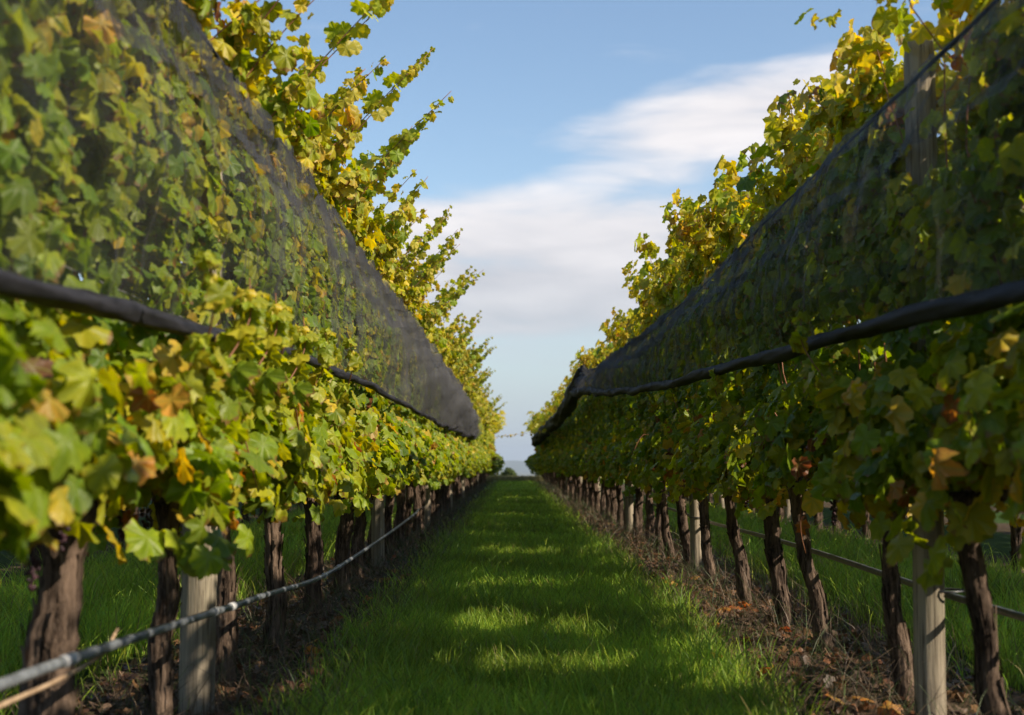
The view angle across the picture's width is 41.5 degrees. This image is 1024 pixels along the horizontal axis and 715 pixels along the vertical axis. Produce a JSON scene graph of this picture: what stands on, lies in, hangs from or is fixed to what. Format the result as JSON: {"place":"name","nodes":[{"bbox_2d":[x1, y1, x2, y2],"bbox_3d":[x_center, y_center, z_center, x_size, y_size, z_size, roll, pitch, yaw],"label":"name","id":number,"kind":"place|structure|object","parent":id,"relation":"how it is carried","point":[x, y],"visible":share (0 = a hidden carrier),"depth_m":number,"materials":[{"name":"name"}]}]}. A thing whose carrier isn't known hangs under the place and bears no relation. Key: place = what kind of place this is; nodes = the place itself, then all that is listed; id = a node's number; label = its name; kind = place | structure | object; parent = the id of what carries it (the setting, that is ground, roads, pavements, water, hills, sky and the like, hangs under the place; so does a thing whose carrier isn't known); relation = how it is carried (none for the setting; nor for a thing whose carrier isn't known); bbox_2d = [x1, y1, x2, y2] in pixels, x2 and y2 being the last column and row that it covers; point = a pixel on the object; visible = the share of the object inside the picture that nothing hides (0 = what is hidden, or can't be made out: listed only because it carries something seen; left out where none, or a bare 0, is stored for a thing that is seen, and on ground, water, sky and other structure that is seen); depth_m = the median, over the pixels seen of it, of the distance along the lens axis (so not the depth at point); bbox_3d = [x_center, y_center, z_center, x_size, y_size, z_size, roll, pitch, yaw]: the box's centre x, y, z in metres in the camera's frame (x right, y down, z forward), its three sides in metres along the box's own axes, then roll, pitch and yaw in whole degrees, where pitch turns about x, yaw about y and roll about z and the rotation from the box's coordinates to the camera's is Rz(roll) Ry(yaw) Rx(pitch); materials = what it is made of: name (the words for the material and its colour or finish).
{"place":"outdoors","nodes":[
{"label":"outdoors","id":0,"kind":"place"},
{"bbox_2d":[0,499,1023,714],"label":"grass","id":1,"kind":"structure","parent":0,"point":[123,596],"depth_m":8.77,"materials":[{"name":"green plant"}]},
{"bbox_2d":[0,472,1023,714],"bbox_3d":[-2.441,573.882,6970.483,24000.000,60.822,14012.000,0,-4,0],"label":"ground","id":2,"kind":"structure","parent":0,"point":[1000,541],"depth_m":6.77,"materials":[{"name":"brown soil"}]},
{"bbox_2d":[28,541,42,573],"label":"grape vine","id":3,"kind":"object","parent":2,"relation":"on","point":[36,551],"depth_m":11.20,"materials":[{"name":"green plant"}]},
{"bbox_2d":[0,0,138,562],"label":"grape vine","id":4,"kind":"object","parent":2,"relation":"on","point":[39,457],"visible":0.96,"depth_m":2.63,"materials":[{"name":"green plant"}]},
{"bbox_2d":[118,507,130,553],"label":"grape vine","id":5,"kind":"object","parent":2,"relation":"on","point":[122,542],"visible":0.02,"depth_m":13.73,"materials":[{"name":"green plant"}]},
{"bbox_2d":[0,0,271,714],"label":"grape vine","id":6,"kind":"object","parent":2,"relation":"on","point":[80,74],"visible":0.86,"depth_m":3.57,"materials":[{"name":"green plant"}]},
{"bbox_2d":[0,0,318,714],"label":"grape vine","id":7,"kind":"object","parent":2,"relation":"on","point":[200,159],"visible":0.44,"depth_m":4.76,"materials":[{"name":"green plant"}]},
{"bbox_2d":[0,0,480,439],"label":"bird net","id":8,"kind":"object","parent":7,"relation":"on","point":[57,297],"visible":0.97,"depth_m":4.95,"materials":[{"name":"black plastic"}]},
{"bbox_2d":[178,172,222,714],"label":"wooden post","id":9,"kind":"object","parent":2,"relation":"on","point":[198,640],"visible":0.3,"depth_m":4.97,"materials":[{"name":"grey wood"}]},
{"bbox_2d":[65,266,183,317],"bbox_3d":[-1.171,2.079,33.339,0.003,0.015,64.800,0,-4,0],"label":"trellis wire","id":10,"kind":"object","parent":9,"relation":"attached to","point":[118,289],"visible":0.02,"depth_m":3.98,"materials":[{"name":"grey metal"}]},
{"bbox_2d":[0,507,422,690],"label":"irrigation hose","id":11,"kind":"object","parent":9,"relation":"attached to","point":[70,659],"visible":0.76,"depth_m":3.62,"materials":[{"name":"grey plastic"}]},
{"bbox_2d":[0,627,119,708],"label":"old cane","id":12,"kind":"object","parent":11,"relation":"hanging from","point":[5,703],"visible":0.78,"depth_m":2.94,"materials":[{"name":"beige plant"}]},
{"bbox_2d":[140,0,393,682],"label":"grape vine","id":13,"kind":"object","parent":2,"relation":"on","point":[313,439],"visible":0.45,"depth_m":5.67,"materials":[{"name":"green plant"}]},
{"bbox_2d":[240,46,434,649],"bbox_3d":[-1.076,-0.099,6.956,1.324,3.225,1.721,0,-4,0],"label":"grape vine","id":14,"kind":"object","parent":2,"relation":"on","point":[306,293],"visible":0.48,"depth_m":6.79,"materials":[{"name":"green plant"}]},
{"bbox_2d":[242,91,453,613],"bbox_3d":[-1.070,0.030,8.367,1.464,3.191,1.960,0,-4,-1],"label":"grape vine","id":15,"kind":"object","parent":2,"relation":"on","point":[354,215],"visible":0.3,"depth_m":8.30,"materials":[{"name":"green plant"}]},
{"bbox_2d":[291,169,428,592],"bbox_3d":[-1.155,0.195,9.775,1.216,3.077,1.709,-1,-5,12],"label":"grape vine","id":16,"kind":"object","parent":2,"relation":"on","point":[393,451],"visible":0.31,"depth_m":9.61,"materials":[{"name":"green plant"}]},
{"bbox_2d":[328,213,451,577],"bbox_3d":[-1.146,0.299,10.932,1.298,3.061,1.834,0,-4,-1],"label":"grape vine","id":17,"kind":"object","parent":2,"relation":"on","point":[394,275],"visible":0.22,"depth_m":10.92,"materials":[{"name":"green plant"}]},
{"bbox_2d":[367,205,459,564],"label":"grape vine","id":18,"kind":"object","parent":2,"relation":"on","point":[392,348],"visible":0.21,"depth_m":12.30,"materials":[{"name":"green plant"}]},
{"bbox_2d":[384,228,462,555],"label":"grape vine","id":19,"kind":"object","parent":2,"relation":"on","point":[425,470],"visible":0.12,"depth_m":13.30,"materials":[{"name":"green plant"}]},
{"bbox_2d":[424,477,430,527],"bbox_3d":[-1.194,1.190,18.971,0.113,2.530,0.130,-1,-5,18],"label":"wooden post","id":20,"kind":"object","parent":2,"relation":"on","point":[427,511],"visible":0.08,"depth_m":18.86,"materials":[{"name":"grey wood"}]},
{"bbox_2d":[412,306,463,534],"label":"grape vine","id":21,"kind":"object","parent":2,"relation":"on","point":[441,344],"visible":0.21,"depth_m":17.08,"materials":[{"name":"green plant"}]},
{"bbox_2d":[393,265,484,546],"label":"grape vine","id":22,"kind":"object","parent":2,"relation":"on","point":[426,319],"visible":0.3,"depth_m":14.55,"materials":[{"name":"green plant"}]},
{"bbox_2d":[404,269,476,542],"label":"grape vine","id":23,"kind":"object","parent":2,"relation":"on","point":[421,406],"visible":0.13,"depth_m":15.78,"materials":[{"name":"green plant"}]},
{"bbox_2d":[419,316,475,530],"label":"grape vine","id":24,"kind":"object","parent":2,"relation":"on","point":[444,352],"visible":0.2,"depth_m":18.27,"materials":[{"name":"green plant"}]},
{"bbox_2d":[434,336,474,517],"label":"grape vine","id":25,"kind":"object","parent":2,"relation":"on","point":[455,368],"visible":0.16,"depth_m":21.83,"materials":[{"name":"green plant"}]},
{"bbox_2d":[430,310,481,525],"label":"grape vine","id":26,"kind":"object","parent":2,"relation":"on","point":[440,411],"visible":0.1,"depth_m":19.52,"materials":[{"name":"green plant"}]},
{"bbox_2d":[430,316,481,521],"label":"grape vine","id":27,"kind":"object","parent":2,"relation":"on","point":[458,456],"visible":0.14,"depth_m":20.68,"materials":[{"name":"green plant"}]},
{"bbox_2d":[460,473,464,499],"bbox_3d":[-1.201,2.261,32.723,0.114,2.532,0.118,-3,-5,32],"label":"wooden post","id":28,"kind":"object","parent":2,"relation":"on","point":[462,478],"visible":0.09,"depth_m":32.62,"materials":[{"name":"grey wood"}]},
{"bbox_2d":[438,337,492,514],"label":"grape vine","id":29,"kind":"object","parent":2,"relation":"on","point":[451,433],"visible":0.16,"depth_m":22.88,"materials":[{"name":"green plant"}]},
{"bbox_2d":[452,354,482,508],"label":"grape vine","id":30,"kind":"object","parent":2,"relation":"on","point":[459,424],"visible":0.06,"depth_m":26.92,"materials":[{"name":"green plant"}]},
{"bbox_2d":[447,348,492,509],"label":"grape vine","id":31,"kind":"object","parent":2,"relation":"on","point":[464,382],"visible":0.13,"depth_m":25.57,"materials":[{"name":"green plant"}]},
{"bbox_2d":[444,343,496,512],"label":"grape vine","id":32,"kind":"object","parent":2,"relation":"on","point":[465,371],"visible":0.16,"depth_m":24.50,"materials":[{"name":"green plant"}]},
{"bbox_2d":[453,366,488,505],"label":"grape vine","id":33,"kind":"object","parent":2,"relation":"on","point":[474,379],"visible":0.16,"depth_m":28.10,"materials":[{"name":"green plant"}]},
{"bbox_2d":[458,369,486,497],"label":"grape vine","id":34,"kind":"object","parent":2,"relation":"on","point":[466,439],"visible":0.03,"depth_m":30.37,"materials":[{"name":"green plant"}]},
{"bbox_2d":[454,368,495,503],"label":"grape vine","id":35,"kind":"object","parent":2,"relation":"on","point":[475,387],"visible":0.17,"depth_m":28.93,"materials":[{"name":"green plant"}]},
{"bbox_2d":[460,373,489,500],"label":"grape vine","id":36,"kind":"object","parent":2,"relation":"on","point":[476,458],"visible":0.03,"depth_m":31.59,"materials":[{"name":"green plant"}]},
{"bbox_2d":[465,384,485,497],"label":"grape vine","id":37,"kind":"object","parent":2,"relation":"on","point":[477,399],"visible":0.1,"depth_m":34.35,"materials":[{"name":"green plant"}]},
{"bbox_2d":[466,388,488,496],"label":"grape vine","id":38,"kind":"object","parent":2,"relation":"on","point":[475,407],"visible":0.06,"depth_m":35.52,"materials":[{"name":"green plant"}]},
{"bbox_2d":[468,386,489,492],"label":"grape vine","id":39,"kind":"object","parent":2,"relation":"on","point":[482,400],"visible":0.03,"depth_m":37.03,"materials":[{"name":"green plant"}]},
{"bbox_2d":[468,383,491,470],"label":"grape vine","id":40,"kind":"object","parent":2,"relation":"on","point":[472,401],"visible":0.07,"depth_m":33.02,"materials":[{"name":"green plant"}]},
{"bbox_2d":[468,390,492,491],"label":"grape vine","id":41,"kind":"object","parent":2,"relation":"on","point":[483,456],"visible":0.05,"depth_m":37.91,"materials":[{"name":"green plant"}]},
{"bbox_2d":[469,397,492,493],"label":"grape vine","id":42,"kind":"object","parent":2,"relation":"on","point":[482,409],"visible":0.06,"depth_m":39.19,"materials":[{"name":"green plant"}]},
{"bbox_2d":[473,390,489,477],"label":"grape vine","id":43,"kind":"object","parent":2,"relation":"on","point":[479,426],"visible":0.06,"depth_m":40.67,"materials":[{"name":"green plant"}]},
{"bbox_2d":[473,396,502,490],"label":"grape vine","id":44,"kind":"object","parent":2,"relation":"on","point":[486,411],"visible":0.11,"depth_m":41.87,"materials":[{"name":"green plant"}]},
{"bbox_2d":[479,415,502,485],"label":"grape vine","id":45,"kind":"object","parent":2,"relation":"on","point":[496,461],"visible":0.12,"depth_m":48.73,"materials":[{"name":"green plant"}]},
{"bbox_2d":[476,402,507,486],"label":"grape vine","id":46,"kind":"object","parent":2,"relation":"on","point":[495,410],"visible":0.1,"depth_m":45.72,"materials":[{"name":"green plant"}]},
{"bbox_2d":[481,409,505,483],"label":"grape vine","id":47,"kind":"object","parent":2,"relation":"on","point":[494,414],"visible":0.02,"depth_m":51.45,"materials":[{"name":"green plant"}]},
{"bbox_2d":[501,467,517,476],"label":"shrub","id":48,"kind":"object","parent":2,"relation":"on","point":[509,471],"visible":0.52,"depth_m":83.43,"materials":[{"name":"green plant"}]},
{"bbox_2d":[0,477,1023,714],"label":"dry weeds","id":49,"kind":"object","parent":2,"relation":"on","point":[557,491],"visible":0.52,"depth_m":7.09,"materials":[{"name":"brown plant"}]},
{"bbox_2d":[497,399,571,494],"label":"grape vine","id":50,"kind":"object","parent":2,"relation":"on","point":[556,454],"visible":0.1,"depth_m":35.45,"materials":[{"name":"green plant"}]},
{"bbox_2d":[526,410,551,486],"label":"grape vine","id":51,"kind":"object","parent":2,"relation":"on","point":[535,455],"visible":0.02,"depth_m":50.90,"materials":[{"name":"green plant"}]},
{"bbox_2d":[532,412,554,485],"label":"grape vine","id":52,"kind":"object","parent":2,"relation":"on","point":[540,419],"visible":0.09,"depth_m":47.95,"materials":[{"name":"green plant"}]},
{"bbox_2d":[538,407,556,485],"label":"grape vine","id":53,"kind":"object","parent":2,"relation":"on","point":[543,417],"visible":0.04,"depth_m":45.55,"materials":[{"name":"green plant"}]},
{"bbox_2d":[542,409,557,488],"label":"grape vine","id":54,"kind":"object","parent":2,"relation":"on","point":[543,466],"visible":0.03,"depth_m":44.22,"materials":[{"name":"green plant"}]},
{"bbox_2d":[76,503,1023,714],"bbox_3d":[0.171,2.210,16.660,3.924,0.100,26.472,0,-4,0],"label":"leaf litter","id":55,"kind":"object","parent":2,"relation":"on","point":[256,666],"visible":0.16,"depth_m":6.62,"materials":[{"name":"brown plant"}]},
{"bbox_2d":[371,494,384,566],"bbox_3d":[-1.194,0.654,12.085,0.118,2.532,0.114,2,-5,-23],"label":"wooden post","id":56,"kind":"object","parent":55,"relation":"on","point":[378,509],"visible":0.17,"depth_m":11.97,"materials":[{"name":"grey wood"}]},
{"bbox_2d":[543,410,561,489],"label":"grape vine","id":57,"kind":"object","parent":2,"relation":"on","point":[554,447],"visible":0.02,"depth_m":41.75,"materials":[{"name":"green plant"}]},
{"bbox_2d":[544,401,563,493],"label":"grape vine","id":58,"kind":"object","parent":2,"relation":"on","point":[552,451],"depth_m":39.09,"materials":[{"name":"green plant"}]},
{"bbox_2d":[545,399,565,495],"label":"grape vine","id":59,"kind":"object","parent":2,"relation":"on","point":[558,444],"visible":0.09,"depth_m":37.90,"materials":[{"name":"green plant"}]},
{"bbox_2d":[551,391,568,495],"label":"grape vine","id":60,"kind":"object","parent":2,"relation":"on","point":[553,468],"visible":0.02,"depth_m":36.65,"materials":[{"name":"green plant"}]},
{"bbox_2d":[551,391,582,498],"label":"grape vine","id":61,"kind":"object","parent":2,"relation":"on","point":[557,459],"visible":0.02,"depth_m":34.18,"materials":[{"name":"green plant"}]},
{"bbox_2d":[558,383,576,500],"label":"grape vine","id":62,"kind":"object","parent":2,"relation":"on","point":[568,432],"visible":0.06,"depth_m":31.73,"materials":[{"name":"green plant"}]},
{"bbox_2d":[556,390,582,500],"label":"grape vine","id":63,"kind":"object","parent":2,"relation":"on","point":[561,398],"visible":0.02,"depth_m":33.29,"materials":[{"name":"green plant"}]},
{"bbox_2d":[559,387,581,502],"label":"grape vine","id":64,"kind":"object","parent":2,"relation":"on","point":[578,480],"visible":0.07,"depth_m":30.36,"materials":[{"name":"green plant"}]},
{"bbox_2d":[561,409,584,504],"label":"grape vine","id":65,"kind":"object","parent":2,"relation":"on","point":[574,417],"visible":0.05,"depth_m":29.09,"materials":[{"name":"green plant"}]},
{"bbox_2d":[563,377,588,505],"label":"grape vine","id":66,"kind":"object","parent":2,"relation":"on","point":[586,495],"visible":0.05,"depth_m":27.80,"materials":[{"name":"green plant"}]},
{"bbox_2d":[565,367,591,508],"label":"grape vine","id":67,"kind":"object","parent":2,"relation":"on","point":[579,434],"visible":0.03,"depth_m":26.78,"materials":[{"name":"green plant"}]},
{"bbox_2d":[569,360,593,508],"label":"grape vine","id":68,"kind":"object","parent":2,"relation":"on","point":[582,429],"visible":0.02,"depth_m":25.45,"materials":[{"name":"green plant"}]},
{"bbox_2d":[570,375,599,512],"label":"grape vine","id":69,"kind":"object","parent":2,"relation":"on","point":[587,416],"visible":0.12,"depth_m":24.13,"materials":[{"name":"green plant"}]},
{"bbox_2d":[575,339,610,518],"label":"grape vine","id":70,"kind":"object","parent":2,"relation":"on","point":[595,416],"visible":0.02,"depth_m":21.67,"materials":[{"name":"green plant"}]},
{"bbox_2d":[570,347,624,514],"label":"grape vine","id":71,"kind":"object","parent":2,"relation":"on","point":[593,432],"visible":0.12,"depth_m":22.99,"materials":[{"name":"green plant"}]},
{"bbox_2d":[583,348,617,522],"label":"grape vine","id":72,"kind":"object","parent":2,"relation":"on","point":[601,405],"visible":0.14,"depth_m":20.44,"materials":[{"name":"green plant"}]},
{"bbox_2d":[587,342,623,526],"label":"grape vine","id":73,"kind":"object","parent":2,"relation":"on","point":[610,420],"visible":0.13,"depth_m":19.19,"materials":[{"name":"green plant"}]},
{"bbox_2d":[593,331,653,526],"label":"grape vine","id":74,"kind":"object","parent":2,"relation":"on","point":[599,465],"visible":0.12,"depth_m":17.89,"materials":[{"name":"green plant"}]},
{"bbox_2d":[625,480,632,531],"bbox_3d":[1.528,1.101,17.816,0.130,2.530,0.113,0,-4,-8],"label":"wooden post","id":75,"kind":"object","parent":2,"relation":"on","point":[628,508],"visible":0.17,"depth_m":17.70,"materials":[{"name":"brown wood"}]},
{"bbox_2d":[599,318,667,537],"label":"grape vine","id":76,"kind":"object","parent":2,"relation":"on","point":[623,403],"visible":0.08,"depth_m":16.69,"materials":[{"name":"green plant"}]},
{"bbox_2d":[604,306,668,542],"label":"grape vine","id":77,"kind":"object","parent":2,"relation":"on","point":[633,422],"visible":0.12,"depth_m":15.57,"materials":[{"name":"green plant"}]},
{"bbox_2d":[613,275,685,550],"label":"grape vine","id":78,"kind":"object","parent":2,"relation":"on","point":[638,322],"visible":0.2,"depth_m":14.19,"materials":[{"name":"green plant"}]},
{"bbox_2d":[621,259,685,557],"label":"grape vine","id":79,"kind":"object","parent":2,"relation":"on","point":[655,372],"visible":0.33,"depth_m":12.84,"materials":[{"name":"green plant"}]},
{"bbox_2d":[624,232,722,569],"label":"grape vine","id":80,"kind":"object","parent":2,"relation":"on","point":[668,295],"visible":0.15,"depth_m":11.61,"materials":[{"name":"green plant"}]},
{"bbox_2d":[689,494,703,572],"bbox_3d":[1.533,0.596,11.338,0.118,2.532,0.114,0,-4,-4],"label":"wooden post","id":81,"kind":"object","parent":2,"relation":"on","point":[695,540],"visible":0.23,"depth_m":11.22,"materials":[{"name":"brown wood"}]},
{"bbox_2d":[648,197,751,584],"bbox_3d":[1.602,0.300,10.465,1.023,2.982,1.960,0,-4,1],"label":"grape vine","id":82,"kind":"object","parent":2,"relation":"on","point":[693,323],"visible":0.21,"depth_m":10.29,"materials":[{"name":"green plant"}]},
{"bbox_2d":[660,154,783,605],"bbox_3d":[1.510,0.213,8.877,0.999,2.903,1.856,0,-4,1],"label":"grape vine","id":83,"kind":"object","parent":2,"relation":"on","point":[710,248],"visible":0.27,"depth_m":8.91,"materials":[{"name":"green plant"}]},
{"bbox_2d":[692,162,843,626],"bbox_3d":[1.588,0.192,7.793,1.023,2.782,1.994,0,-4,-1],"label":"grape vine","id":84,"kind":"object","parent":2,"relation":"on","point":[736,455],"visible":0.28,"depth_m":7.67,"materials":[{"name":"green plant"}]},
{"bbox_2d":[784,499,790,520],"bbox_3d":[4.305,1.360,21.156,0.113,2.530,0.130,2,-5,-25],"label":"wooden post","id":85,"kind":"object","parent":2,"relation":"on","point":[787,509],"visible":0.14,"depth_m":21.03,"materials":[{"name":"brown wood"}]},
{"bbox_2d":[720,73,865,654],"bbox_3d":[1.548,0.034,6.818,0.943,2.933,1.929,0,-4,1],"label":"grape vine","id":86,"kind":"object","parent":2,"relation":"on","point":[785,271],"visible":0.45,"depth_m":6.57,"materials":[{"name":"green plant"}]},
{"bbox_2d":[813,511,823,528],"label":"grape vine","id":87,"kind":"object","parent":2,"relation":"on","point":[819,517],"visible":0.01,"depth_m":18.96,"materials":[{"name":"brown plant"}]},
{"bbox_2d":[831,500,840,532],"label":"grape vine","id":88,"kind":"object","parent":2,"relation":"on","point":[837,523],"visible":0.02,"depth_m":17.73,"materials":[{"name":"brown plant"}]},
{"bbox_2d":[860,348,870,537],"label":"grape vine","id":89,"kind":"object","parent":2,"relation":"on","point":[865,526],"visible":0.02,"depth_m":16.44,"materials":[{"name":"brown plant"}]},
{"bbox_2d":[877,701,902,714],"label":"fallen leaf","id":90,"kind":"object","parent":2,"relation":"on","point":[888,705],"visible":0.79,"depth_m":4.92,"materials":[{"name":"plant"}]},
{"bbox_2d":[766,0,1023,703],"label":"grape vine","id":91,"kind":"object","parent":2,"relation":"on","point":[859,230],"visible":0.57,"depth_m":5.24,"materials":[{"name":"green plant"}]},
{"bbox_2d":[904,39,946,714],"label":"wooden post","id":92,"kind":"object","parent":2,"relation":"on","point":[928,619],"visible":0.42,"depth_m":4.79,"materials":[{"name":"grey wood"}]},
{"bbox_2d":[622,494,1023,621],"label":"irrigation hose","id":93,"kind":"object","parent":92,"relation":"attached to","point":[1003,611],"visible":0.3,"depth_m":6.04,"materials":[{"name":"black plastic"}]},
{"bbox_2d":[841,0,1023,714],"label":"grape vine","id":94,"kind":"object","parent":2,"relation":"on","point":[925,431],"visible":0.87,"depth_m":4.01,"materials":[{"name":"green plant"}]},
{"bbox_2d":[531,0,1023,447],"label":"bird net","id":95,"kind":"object","parent":94,"relation":"on","point":[974,302],"visible":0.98,"depth_m":4.91,"materials":[{"name":"black plastic"}]},
{"bbox_2d":[956,331,1023,568],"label":"grape vine","id":96,"kind":"object","parent":2,"relation":"on","point":[1002,415],"visible":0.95,"depth_m":3.27,"materials":[{"name":"green plant"}]},
{"bbox_2d":[1009,515,1023,573],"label":"grape vine","id":97,"kind":"object","parent":2,"relation":"on","point":[1016,538],"visible":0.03,"depth_m":11.40,"materials":[{"name":"brown plant"}]},
{"bbox_2d":[486,475,542,481],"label":"headland grass","id":98,"kind":"structure","parent":0,"point":[516,478],"depth_m":62.63,"materials":[{"name":"green plant"}]},
{"bbox_2d":[499,461,529,471],"bbox_3d":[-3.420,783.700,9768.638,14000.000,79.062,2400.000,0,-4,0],"label":"hills","id":99,"kind":"structure","parent":0,"point":[518,466],"depth_m":9042.96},
{"bbox_2d":[231,480,849,714],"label":"grass","id":100,"kind":"structure","parent":0,"point":[557,602],"depth_m":6.44,"materials":[{"name":"green plant"}]},
{"bbox_2d":[79,0,1009,460],"label":"sky","id":101,"kind":"structure","parent":0,"point":[563,139],"materials":[{"name":"blue"}]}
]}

